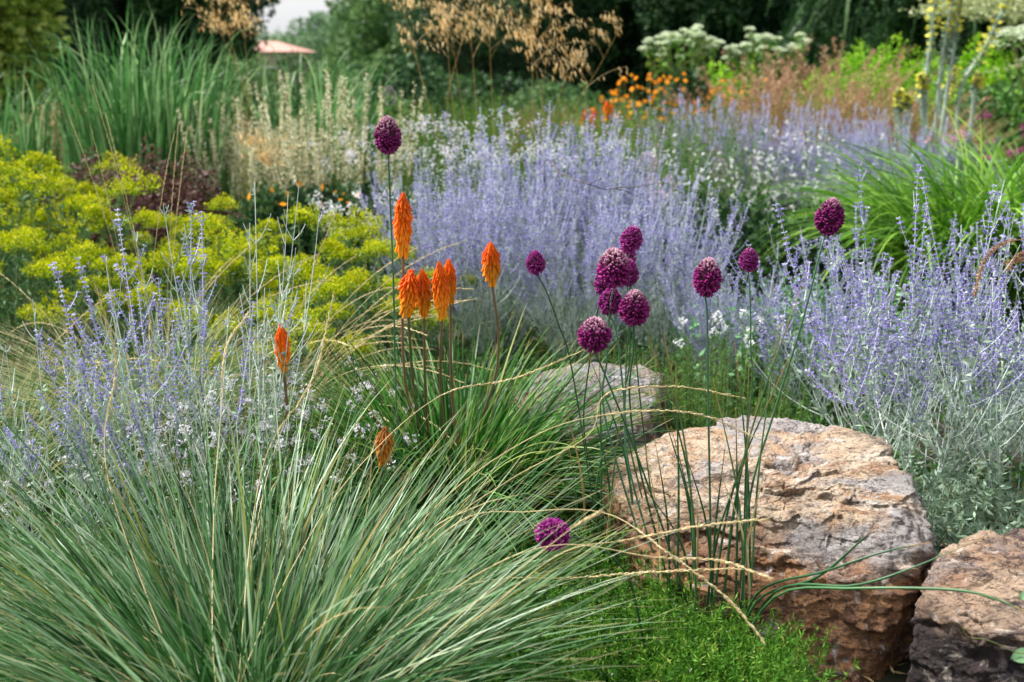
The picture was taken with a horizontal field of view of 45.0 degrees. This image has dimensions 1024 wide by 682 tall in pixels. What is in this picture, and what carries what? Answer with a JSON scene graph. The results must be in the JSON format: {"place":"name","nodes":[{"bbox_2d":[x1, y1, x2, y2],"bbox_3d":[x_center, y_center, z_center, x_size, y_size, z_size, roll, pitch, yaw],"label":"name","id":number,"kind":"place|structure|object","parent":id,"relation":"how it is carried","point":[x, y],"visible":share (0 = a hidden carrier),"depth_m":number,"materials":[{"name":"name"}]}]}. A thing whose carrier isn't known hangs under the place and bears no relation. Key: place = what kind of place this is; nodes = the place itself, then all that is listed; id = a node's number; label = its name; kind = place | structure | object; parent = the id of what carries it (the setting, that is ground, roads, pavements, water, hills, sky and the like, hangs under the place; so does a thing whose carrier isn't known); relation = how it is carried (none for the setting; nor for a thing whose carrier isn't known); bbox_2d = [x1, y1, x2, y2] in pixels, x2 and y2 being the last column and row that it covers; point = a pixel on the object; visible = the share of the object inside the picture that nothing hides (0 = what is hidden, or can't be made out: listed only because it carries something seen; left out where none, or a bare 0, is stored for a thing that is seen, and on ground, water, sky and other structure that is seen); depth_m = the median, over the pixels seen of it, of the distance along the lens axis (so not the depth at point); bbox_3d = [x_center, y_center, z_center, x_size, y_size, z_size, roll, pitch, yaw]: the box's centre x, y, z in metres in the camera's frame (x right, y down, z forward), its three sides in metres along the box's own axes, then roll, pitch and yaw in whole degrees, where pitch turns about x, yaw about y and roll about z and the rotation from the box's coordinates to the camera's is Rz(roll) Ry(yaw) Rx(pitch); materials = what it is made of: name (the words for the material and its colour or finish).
{"place":"outdoors","nodes":[
{"label":"outdoors","id":0,"kind":"place"},
{"bbox_2d":[0,56,81,248],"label":"reed grass","id":1,"kind":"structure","parent":0,"point":[32,136],"depth_m":8.29,"materials":[{"name":"green plant"}]},
{"bbox_2d":[2,1,268,250],"bbox_3d":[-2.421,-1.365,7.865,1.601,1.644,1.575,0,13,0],"label":"reed grass","id":2,"kind":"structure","parent":0,"point":[129,130],"depth_m":7.64,"materials":[{"name":"green plant"}]},
{"bbox_2d":[0,81,334,486],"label":"oat grass","id":3,"kind":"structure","parent":0,"point":[103,381],"depth_m":3.82,"materials":[{"name":"green plant"}]},
{"bbox_2d":[214,39,404,213],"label":"reed grass","id":4,"kind":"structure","parent":0,"point":[334,106],"depth_m":8.54,"materials":[{"name":"plant"}]},
{"bbox_2d":[0,125,1023,681],"bbox_3d":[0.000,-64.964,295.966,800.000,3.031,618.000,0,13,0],"label":"ground","id":5,"kind":"structure","parent":0,"point":[892,677],"depth_m":4.93,"materials":[{"name":"soil"}]},
{"bbox_2d":[0,0,72,147],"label":"golden maple","id":6,"kind":"object","parent":5,"relation":"on","point":[13,41],"visible":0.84,"depth_m":16.34,"materials":[{"name":"green plant"}]},
{"bbox_2d":[0,134,93,315],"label":"spurge","id":7,"kind":"object","parent":5,"relation":"on","point":[40,156],"visible":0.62,"depth_m":6.08,"materials":[{"name":"yellow plant"}]},
{"bbox_2d":[0,216,115,369],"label":"spurge","id":8,"kind":"object","parent":5,"relation":"on","point":[56,292],"visible":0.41,"depth_m":5.01,"materials":[{"name":"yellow plant"}]},
{"bbox_2d":[0,151,138,291],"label":"spurge","id":9,"kind":"object","parent":5,"relation":"on","point":[87,186],"visible":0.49,"depth_m":6.63,"materials":[{"name":"yellow plant"}]},
{"bbox_2d":[0,262,146,589],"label":"russian sage","id":10,"kind":"object","parent":5,"relation":"on","point":[12,436],"visible":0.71,"depth_m":2.82,"materials":[{"name":"purple plant"}]},
{"bbox_2d":[0,164,165,340],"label":"spurge","id":11,"kind":"object","parent":5,"relation":"on","point":[92,211],"visible":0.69,"depth_m":5.49,"materials":[{"name":"yellow plant"}]},
{"bbox_2d":[0,225,166,379],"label":"spurge","id":12,"kind":"object","parent":5,"relation":"on","point":[40,270],"visible":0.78,"depth_m":4.69,"materials":[{"name":"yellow plant"}]},
{"bbox_2d":[0,289,221,522],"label":"oat grass","id":13,"kind":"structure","parent":5,"relation":"on","point":[44,451],"depth_m":3.46,"materials":[{"name":"green plant"}]},
{"bbox_2d":[19,0,203,121],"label":"yew tree","id":14,"kind":"object","parent":5,"relation":"on","point":[113,9],"visible":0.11,"depth_m":24.09,"materials":[{"name":"green plant"}]},
{"bbox_2d":[26,179,199,331],"bbox_3d":[-1.816,-0.381,5.688,0.718,0.708,0.742,-2,13,-7],"label":"spurge","id":15,"kind":"object","parent":5,"relation":"on","point":[152,222],"visible":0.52,"depth_m":5.58,"materials":[{"name":"yellow plant"}]},
{"bbox_2d":[78,136,210,281],"bbox_3d":[-2.061,-0.745,7.102,0.810,0.852,0.854,0,13,0],"label":"purple sedum","id":16,"kind":"object","parent":5,"relation":"on","point":[143,168],"visible":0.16,"depth_m":6.98,"materials":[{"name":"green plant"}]},
{"bbox_2d":[33,201,256,585],"bbox_3d":[-0.803,0.147,2.818,0.380,0.957,0.558,3,13,12],"label":"russian sage","id":17,"kind":"object","parent":5,"relation":"on","point":[146,407],"visible":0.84,"depth_m":2.77,"materials":[{"name":"purple plant"}]},
{"bbox_2d":[73,210,285,382],"bbox_3d":[-1.289,-0.167,4.828,0.684,0.674,0.706,5,14,22],"label":"spurge","id":18,"kind":"object","parent":5,"relation":"on","point":[149,288],"visible":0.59,"depth_m":4.75,"materials":[{"name":"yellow plant"}]},
{"bbox_2d":[107,151,252,292],"bbox_3d":[-1.836,-0.674,6.915,0.859,0.780,0.871,0,13,0],"label":"purple sedum","id":19,"kind":"object","parent":5,"relation":"on","point":[189,187],"visible":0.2,"depth_m":6.82,"materials":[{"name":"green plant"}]},
{"bbox_2d":[124,0,258,116],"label":"round tree","id":20,"kind":"object","parent":5,"relation":"on","point":[164,12],"visible":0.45,"depth_m":23.49,"materials":[{"name":"green plant"}]},
{"bbox_2d":[146,192,297,336],"bbox_3d":[-1.292,-0.354,5.647,0.684,0.674,0.706,-5,14,-21],"label":"spurge","id":21,"kind":"object","parent":5,"relation":"on","point":[179,222],"visible":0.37,"depth_m":5.61,"materials":[{"name":"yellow plant"}]},
{"bbox_2d":[96,374,357,598],"bbox_3d":[-0.645,0.364,2.924,0.572,0.491,0.571,0,13,0],"label":"flowering plant","id":22,"kind":"object","parent":5,"relation":"on","point":[282,429],"visible":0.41,"depth_m":2.83,"materials":[{"name":"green plant"}]},
{"bbox_2d":[127,182,329,555],"bbox_3d":[-0.690,0.088,3.047,0.521,0.969,0.349,3,13,14],"label":"russian sage","id":23,"kind":"object","parent":5,"relation":"on","point":[264,389],"visible":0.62,"depth_m":3.05,"materials":[{"name":"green plant"}]},
{"bbox_2d":[178,52,308,137],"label":"green shrub","id":24,"kind":"object","parent":5,"relation":"on","point":[251,81],"visible":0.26,"depth_m":20.30,"materials":[{"name":"green plant"}]},
{"bbox_2d":[155,223,332,377],"bbox_3d":[-0.997,-0.124,4.783,0.618,0.611,0.754,0,13,-1],"label":"spurge","id":25,"kind":"object","parent":5,"relation":"on","point":[236,264],"visible":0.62,"depth_m":4.70,"materials":[{"name":"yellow plant"}]},
{"bbox_2d":[176,93,327,251],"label":"cream spires","id":26,"kind":"object","parent":5,"relation":"on","point":[240,161],"visible":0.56,"depth_m":7.68,"materials":[{"name":"beige plant"}]},
{"bbox_2d":[210,179,346,289],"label":"leafy perennial","id":27,"kind":"object","parent":5,"relation":"on","point":[279,210],"visible":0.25,"depth_m":6.64,"materials":[{"name":"green plant"}]},
{"bbox_2d":[192,291,377,421],"bbox_3d":[-0.761,0.085,4.086,0.521,0.514,0.635,3,13,13],"label":"spurge","id":28,"kind":"object","parent":5,"relation":"on","point":[297,336],"visible":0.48,"depth_m":4.08,"materials":[{"name":"yellow plant"}]},
{"bbox_2d":[98,211,490,482],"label":"oat grass","id":29,"kind":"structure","parent":5,"relation":"on","point":[362,339],"depth_m":3.65,"materials":[{"name":"green plant"}]},
{"bbox_2d":[217,201,390,352],"bbox_3d":[-0.905,-0.270,5.277,0.684,0.675,0.833,-4,13,-15],"label":"spurge","id":30,"kind":"object","parent":5,"relation":"on","point":[334,245],"visible":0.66,"depth_m":5.23,"materials":[{"name":"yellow plant"}]},
{"bbox_2d":[197,372,418,564],"bbox_3d":[-0.512,0.338,3.100,0.611,0.463,0.457,8,15,32],"label":"blossom","id":31,"kind":"object","parent":5,"relation":"on","point":[307,428],"visible":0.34,"depth_m":3.07,"materials":[{"name":"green plant"}]},
{"bbox_2d":[246,66,371,209],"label":"cream spires","id":32,"kind":"object","parent":5,"relation":"on","point":[329,136],"visible":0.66,"depth_m":7.51,"materials":[{"name":"beige plant"}]},
{"bbox_2d":[274,180,387,285],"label":"leafy perennial","id":33,"kind":"object","parent":5,"relation":"on","point":[343,199],"visible":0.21,"depth_m":6.81,"materials":[{"name":"green plant"}]},
{"bbox_2d":[255,70,424,258],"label":"cream spires","id":34,"kind":"object","parent":5,"relation":"on","point":[319,165],"visible":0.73,"depth_m":7.31,"materials":[{"name":"beige plant"}]},
{"bbox_2d":[292,49,408,131],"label":"green shrub","id":35,"kind":"object","parent":5,"relation":"on","point":[356,76],"visible":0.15,"depth_m":19.34,"materials":[{"name":"green plant"}]},
{"bbox_2d":[256,236,459,402],"bbox_3d":[-0.599,-0.074,4.542,0.650,0.620,0.629,-10,16,-37],"label":"spurge","id":36,"kind":"object","parent":5,"relation":"on","point":[337,285],"visible":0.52,"depth_m":4.51,"materials":[{"name":"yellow plant"}]},
{"bbox_2d":[0,281,772,681],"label":"oat grass","id":37,"kind":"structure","parent":5,"relation":"on","point":[116,639],"depth_m":2.26,"materials":[{"name":"green plant"}]},
{"bbox_2d":[373,85,401,540],"bbox_3d":[-0.413,-0.271,4.248,0.068,1.132,2.980,-1,13,-5],"label":"allium","id":38,"kind":"object","parent":5,"relation":"on","point":[387,134],"visible":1,"depth_m":2.72,"materials":[{"name":"plant"}]},
{"bbox_2d":[299,221,480,363],"bbox_3d":[-0.493,-0.188,5.042,0.629,0.620,0.650,10,16,36],"label":"spurge","id":39,"kind":"object","parent":5,"relation":"on","point":[411,254],"visible":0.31,"depth_m":5.02,"materials":[{"name":"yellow plant"}]},
{"bbox_2d":[307,114,502,287],"bbox_3d":[-0.649,-0.736,6.651,1.041,0.965,1.011,7,15,28],"label":"white blossom","id":40,"kind":"object","parent":5,"relation":"on","point":[424,154],"visible":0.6,"depth_m":6.53,"materials":[{"name":"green plant"}]},
{"bbox_2d":[321,0,498,99],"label":"leafy tree","id":41,"kind":"object","parent":5,"relation":"on","point":[362,16],"visible":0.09,"depth_m":35.37,"materials":[{"name":"green plant"}]},
{"bbox_2d":[355,46,477,163],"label":"green shrub","id":42,"kind":"object","parent":5,"relation":"on","point":[401,81],"visible":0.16,"depth_m":14.54,"materials":[{"name":"green plant"}]},
{"bbox_2d":[205,192,690,568],"bbox_3d":[-0.176,0.054,3.289,1.379,0.929,1.451,0,13,0],"label":"red hot poker","id":43,"kind":"object","parent":5,"relation":"on","point":[415,291],"visible":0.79,"depth_m":3.19,"materials":[{"name":"green plant"}]},
{"bbox_2d":[401,65,495,182],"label":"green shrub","id":44,"kind":"object","parent":5,"relation":"on","point":[461,79],"visible":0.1,"depth_m":12.17,"materials":[{"name":"green plant"}]},
{"bbox_2d":[358,151,539,347],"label":"russian sage","id":45,"kind":"object","parent":5,"relation":"on","point":[418,265],"visible":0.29,"depth_m":5.28,"materials":[{"name":"purple plant"}]},
{"bbox_2d":[356,94,542,226],"bbox_3d":[-0.490,-1.280,8.946,1.463,1.001,1.293,0,13,0],"label":"green perennial","id":46,"kind":"object","parent":5,"relation":"on","point":[431,143],"visible":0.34,"depth_m":8.75,"materials":[{"name":"green plant"}]},
{"bbox_2d":[383,0,586,286],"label":"golden oats","id":47,"kind":"object","parent":5,"relation":"on","point":[444,23],"visible":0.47,"depth_m":6.72,"materials":[{"name":"beige plant"}]},
{"bbox_2d":[390,149,586,366],"bbox_3d":[-0.121,-0.344,5.141,0.782,0.878,0.802,11,17,40],"label":"russian sage","id":48,"kind":"object","parent":5,"relation":"on","point":[480,295],"visible":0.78,"depth_m":5.03,"materials":[{"name":"purple plant"}]},
{"bbox_2d":[384,0,624,118],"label":"ornamental grass","id":49,"kind":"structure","parent":5,"relation":"on","point":[515,62],"depth_m":23.19,"materials":[{"name":"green plant"}]},
{"bbox_2d":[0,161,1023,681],"bbox_3d":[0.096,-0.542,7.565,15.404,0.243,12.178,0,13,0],"label":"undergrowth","id":50,"kind":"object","parent":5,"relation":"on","point":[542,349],"visible":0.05,"depth_m":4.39,"materials":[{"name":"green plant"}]},
{"bbox_2d":[415,89,623,226],"bbox_3d":[0.041,-1.340,9.139,1.408,1.033,1.371,-3,13,-14],"label":"green perennial","id":51,"kind":"object","parent":5,"relation":"on","point":[507,130],"visible":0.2,"depth_m":9.04,"materials":[{"name":"green plant"}]},
{"bbox_2d":[453,68,589,154],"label":"green shrub","id":52,"kind":"object","parent":5,"relation":"on","point":[520,82],"visible":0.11,"depth_m":16.50,"materials":[{"name":"green plant"}]},
{"bbox_2d":[441,104,634,326],"bbox_3d":[0.200,-0.585,5.797,0.915,1.054,0.754,-7,15,-27],"label":"russian sage","id":53,"kind":"object","parent":5,"relation":"on","point":[529,170],"visible":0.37,"depth_m":5.70,"materials":[{"name":"purple plant"}]},
{"bbox_2d":[482,79,653,170],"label":"green shrub","id":54,"kind":"object","parent":5,"relation":"on","point":[587,91],"visible":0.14,"depth_m":14.63,"materials":[{"name":"green plant"}]},
{"bbox_2d":[480,172,665,367],"bbox_3d":[0.237,-0.262,4.910,0.713,0.821,0.587,4,13,15],"label":"russian sage","id":55,"kind":"object","parent":5,"relation":"on","point":[589,291],"visible":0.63,"depth_m":4.85,"materials":[{"name":"purple plant"}]},
{"bbox_2d":[473,0,680,292],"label":"golden oats","id":56,"kind":"object","parent":5,"relation":"on","point":[532,42],"visible":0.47,"depth_m":6.39,"materials":[{"name":"beige plant"}]},
{"bbox_2d":[514,362,676,527],"bbox_3d":[0.243,0.339,3.698,0.564,0.470,0.748,0,13,0],"label":"boulder","id":57,"kind":"object","parent":5,"relation":"on","point":[644,377],"visible":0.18,"depth_m":3.59,"materials":[{"name":"grey stone"}]},
{"bbox_2d":[566,143,660,586],"bbox_3d":[0.438,-0.118,4.127,0.256,0.889,2.928,2,13,9],"label":"allium","id":58,"kind":"object","parent":5,"relation":"on","point":[610,487],"depth_m":2.88,"materials":[{"name":"green plant"}]},
{"bbox_2d":[522,116,715,326],"bbox_3d":[0.466,-0.566,5.867,0.794,0.986,1.004,-3,13,-12],"label":"russian sage","id":59,"kind":"object","parent":5,"relation":"on","point":[629,197],"visible":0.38,"depth_m":5.67,"materials":[{"name":"purple plant"}]},
{"bbox_2d":[509,98,734,251],"bbox_3d":[0.650,-0.976,7.585,1.351,1.017,1.395,0,13,0],"label":"green perennial","id":60,"kind":"object","parent":5,"relation":"on","point":[648,138],"visible":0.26,"depth_m":7.42,"materials":[{"name":"green plant"}]},
{"bbox_2d":[596,151,656,535],"bbox_3d":[0.430,-0.072,3.961,0.163,0.873,2.765,2,13,7],"label":"allium","id":61,"kind":"object","parent":5,"relation":"on","point":[614,270],"visible":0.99,"depth_m":2.57,"materials":[{"name":"plant"}]},
{"bbox_2d":[577,190,691,614],"bbox_3d":[0.475,0.038,3.764,0.279,0.746,2.560,2,13,9],"label":"allium","id":62,"kind":"object","parent":5,"relation":"on","point":[594,335],"visible":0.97,"depth_m":2.50,"materials":[{"name":"plant"}]},
{"bbox_2d":[446,477,859,681],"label":"ground cover","id":63,"kind":"object","parent":5,"relation":"on","point":[680,652],"visible":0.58,"depth_m":2.46,"materials":[{"name":"green plant"}]},
{"bbox_2d":[544,103,773,250],"bbox_3d":[0.979,-1.035,7.946,1.434,0.970,1.444,9,16,34],"label":"green perennial","id":64,"kind":"object","parent":5,"relation":"on","point":[723,159],"visible":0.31,"depth_m":7.86,"materials":[{"name":"green plant"}]},
{"bbox_2d":[518,0,812,120],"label":"yew tree","id":65,"kind":"object","parent":5,"relation":"on","point":[630,56],"visible":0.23,"depth_m":23.70,"materials":[{"name":"green plant"}]},
{"bbox_2d":[580,172,750,367],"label":"russian sage","id":66,"kind":"object","parent":5,"relation":"on","point":[676,239],"visible":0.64,"depth_m":5.02,"materials":[{"name":"purple plant"}]},
{"bbox_2d":[634,331,711,621],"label":"allium leaves","id":67,"kind":"object","parent":5,"relation":"on","point":[695,551],"visible":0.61,"depth_m":2.63,"materials":[{"name":"green plant"}]},
{"bbox_2d":[638,24,724,108],"bbox_3d":[1.608,-2.266,11.988,0.719,1.570,0.757,12,18,43],"label":"angelica","id":68,"kind":"object","parent":5,"relation":"on","point":[667,43],"visible":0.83,"depth_m":11.81,"materials":[{"name":"white plant"}]},
{"bbox_2d":[631,88,769,211],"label":"russian sage","id":69,"kind":"object","parent":5,"relation":"on","point":[697,121],"visible":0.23,"depth_m":8.47,"materials":[{"name":"purple plant"}]},
{"bbox_2d":[692,158,728,575],"bbox_3d":[0.619,-0.034,3.819,0.069,0.861,2.601,2,13,10],"label":"allium","id":70,"kind":"object","parent":5,"relation":"on","point":[707,279],"visible":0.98,"depth_m":2.51,"materials":[{"name":"plant"}]},
{"bbox_2d":[601,324,838,437],"bbox_3d":[0.595,0.206,3.693,0.684,0.450,0.626,0,13,0],"label":"rosemary","id":71,"kind":"object","parent":5,"relation":"on","point":[769,412],"visible":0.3,"depth_m":3.64,"materials":[{"name":"green plant"}]},
{"bbox_2d":[604,0,850,119],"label":"yew tree","id":72,"kind":"object","parent":5,"relation":"on","point":[681,19],"visible":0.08,"depth_m":22.45,"materials":[{"name":"green plant"}]},
{"bbox_2d":[673,309,782,426],"bbox_3d":[0.702,0.127,4.074,0.381,0.459,0.354,0,13,0],"label":"phlox","id":73,"kind":"object","parent":5,"relation":"on","point":[715,320],"visible":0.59,"depth_m":4.05,"materials":[{"name":"white plant"}]},
{"bbox_2d":[654,256,803,399],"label":"russian sage","id":74,"kind":"object","parent":5,"relation":"on","point":[701,319],"visible":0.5,"depth_m":4.55,"materials":[{"name":"purple plant"}]},
{"bbox_2d":[681,185,820,303],"bbox_3d":[1.284,-0.533,6.636,0.786,0.646,0.819,0,13,0],"label":"leafy plant","id":75,"kind":"object","parent":5,"relation":"on","point":[751,224],"visible":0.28,"depth_m":6.50,"materials":[{"name":"green plant"}]},
{"bbox_2d":[668,282,852,415],"bbox_3d":[0.930,0.022,4.600,0.681,0.449,0.710,0,13,0],"label":"flowering plant","id":76,"kind":"object","parent":5,"relation":"on","point":[693,325],"visible":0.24,"depth_m":4.47,"materials":[{"name":"green plant"}]},
{"bbox_2d":[720,26,811,116],"bbox_3d":[2.452,-2.296,12.165,0.719,1.550,0.760,-11,17,-40],"label":"angelica","id":77,"kind":"object","parent":5,"relation":"on","point":[764,38],"visible":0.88,"depth_m":11.99,"materials":[{"name":"white plant"}]},
{"bbox_2d":[597,415,936,681],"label":"boulder","id":78,"kind":"object","parent":5,"relation":"on","point":[829,495],"visible":0.62,"depth_m":2.73,"materials":[{"name":"beige stone"}]},
{"bbox_2d":[707,93,835,230],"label":"russian sage","id":79,"kind":"object","parent":5,"relation":"on","point":[765,166],"visible":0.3,"depth_m":8.68,"materials":[{"name":"purple plant"}]},
{"bbox_2d":[739,131,845,588],"bbox_3d":[0.890,-0.090,3.825,0.183,0.969,2.722,3,13,13],"label":"allium","id":80,"kind":"object","parent":5,"relation":"on","point":[829,218],"visible":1,"depth_m":2.60,"materials":[{"name":"plant"}]},
{"bbox_2d":[731,195,882,314],"bbox_3d":[1.521,-0.457,6.386,0.804,0.618,0.800,0,13,0],"label":"leafy plant","id":81,"kind":"object","parent":5,"relation":"on","point":[813,253],"visible":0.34,"depth_m":6.26,"materials":[{"name":"green plant"}]},
{"bbox_2d":[640,35,983,212],"bbox_3d":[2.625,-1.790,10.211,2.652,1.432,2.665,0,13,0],"label":"rust grass","id":82,"kind":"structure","parent":5,"relation":"on","point":[868,88],"depth_m":9.92,"materials":[{"name":"plant"}]},
{"bbox_2d":[672,0,968,120],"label":"yew tree","id":83,"kind":"object","parent":5,"relation":"on","point":[781,23],"visible":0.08,"depth_m":21.83,"materials":[{"name":"green plant"}]},
{"bbox_2d":[712,249,940,419],"bbox_3d":[1.048,-0.014,4.285,0.761,0.616,0.578,9,16,35],"label":"russian sage","id":84,"kind":"object","parent":5,"relation":"on","point":[761,345],"visible":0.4,"depth_m":4.31,"materials":[{"name":"purple plant"}]},
{"bbox_2d":[756,103,908,239],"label":"russian sage","id":85,"kind":"object","parent":5,"relation":"on","point":[814,150],"visible":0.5,"depth_m":8.33,"materials":[{"name":"purple plant"}]},
{"bbox_2d":[784,33,942,123],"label":"lime shrub","id":86,"kind":"object","parent":5,"relation":"on","point":[854,68],"visible":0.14,"depth_m":14.01,"materials":[{"name":"green plant"}]},
{"bbox_2d":[705,285,1023,638],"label":"allium leaves","id":87,"kind":"object","parent":5,"relation":"on","point":[745,546],"visible":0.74,"depth_m":2.57,"materials":[{"name":"green plant"}]},
{"bbox_2d":[706,164,1023,514],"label":"russian sage","id":88,"kind":"object","parent":5,"relation":"on","point":[970,371],"visible":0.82,"depth_m":3.32,"materials":[{"name":"purple plant"}]},
{"bbox_2d":[766,202,1006,445],"bbox_3d":[1.199,-0.038,4.001,0.744,0.792,0.978,1,13,6],"label":"russian sage","id":89,"kind":"object","parent":5,"relation":"on","point":[842,346],"visible":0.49,"depth_m":3.98,"materials":[{"name":"purple plant"}]},
{"bbox_2d":[751,102,1023,326],"bbox_3d":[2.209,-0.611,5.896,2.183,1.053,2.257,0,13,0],"label":"lime grass","id":90,"kind":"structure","parent":5,"relation":"on","point":[893,238],"depth_m":5.73,"materials":[{"name":"green plant"}]},
{"bbox_2d":[765,0,1023,99],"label":"weeping conifer","id":91,"kind":"object","parent":5,"relation":"on","point":[868,22],"visible":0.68,"depth_m":18.00,"materials":[{"name":"green plant"}]},
{"bbox_2d":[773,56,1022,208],"bbox_3d":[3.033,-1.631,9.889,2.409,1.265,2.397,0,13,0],"label":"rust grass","id":92,"kind":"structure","parent":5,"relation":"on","point":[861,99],"depth_m":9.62,"materials":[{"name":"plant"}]},
{"bbox_2d":[813,221,1023,461],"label":"russian sage","id":93,"kind":"object","parent":5,"relation":"on","point":[956,272],"visible":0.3,"depth_m":3.87,"materials":[{"name":"purple plant"}]},
{"bbox_2d":[829,177,1023,527],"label":"russian sage","id":94,"kind":"object","parent":5,"relation":"on","point":[994,370],"visible":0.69,"depth_m":3.39,"materials":[{"name":"purple plant"}]},
{"bbox_2d":[882,0,980,202],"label":"mullein","id":95,"kind":"object","parent":5,"relation":"on","point":[922,85],"visible":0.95,"depth_m":8.68,"materials":[{"name":"green plant"}]},
{"bbox_2d":[898,0,1023,81],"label":"variegated dogwood","id":96,"kind":"object","parent":5,"relation":"on","point":[1013,14],"visible":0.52,"depth_m":14.11,"materials":[{"name":"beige plant"}]},
{"bbox_2d":[902,444,1023,555],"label":"plant","id":97,"kind":"object","parent":5,"relation":"on","point":[1018,522],"visible":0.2,"depth_m":3.23,"materials":[{"name":"green plant"}]},
{"bbox_2d":[906,528,1023,681],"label":"boulder","id":98,"kind":"object","parent":5,"relation":"on","point":[943,647],"visible":0.98,"depth_m":2.43,"materials":[{"name":"brown stone"}]},
{"bbox_2d":[911,439,1023,556],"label":"plant","id":99,"kind":"object","parent":5,"relation":"on","point":[943,530],"visible":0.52,"depth_m":3.19,"materials":[{"name":"green plant"}]},
{"bbox_2d":[918,32,1022,156],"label":"green shrub","id":100,"kind":"object","parent":5,"relation":"on","point":[997,65],"visible":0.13,"depth_m":13.15,"materials":[{"name":"green plant"}]},
{"bbox_2d":[933,0,1019,187],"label":"mullein","id":101,"kind":"object","parent":5,"relation":"on","point":[977,80],"visible":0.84,"depth_m":8.99,"materials":[{"name":"green plant"}]},
{"bbox_2d":[977,62,1023,191],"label":"green shrub","id":102,"kind":"object","parent":5,"relation":"on","point":[1014,114],"visible":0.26,"depth_m":10.65,"materials":[{"name":"green plant"}]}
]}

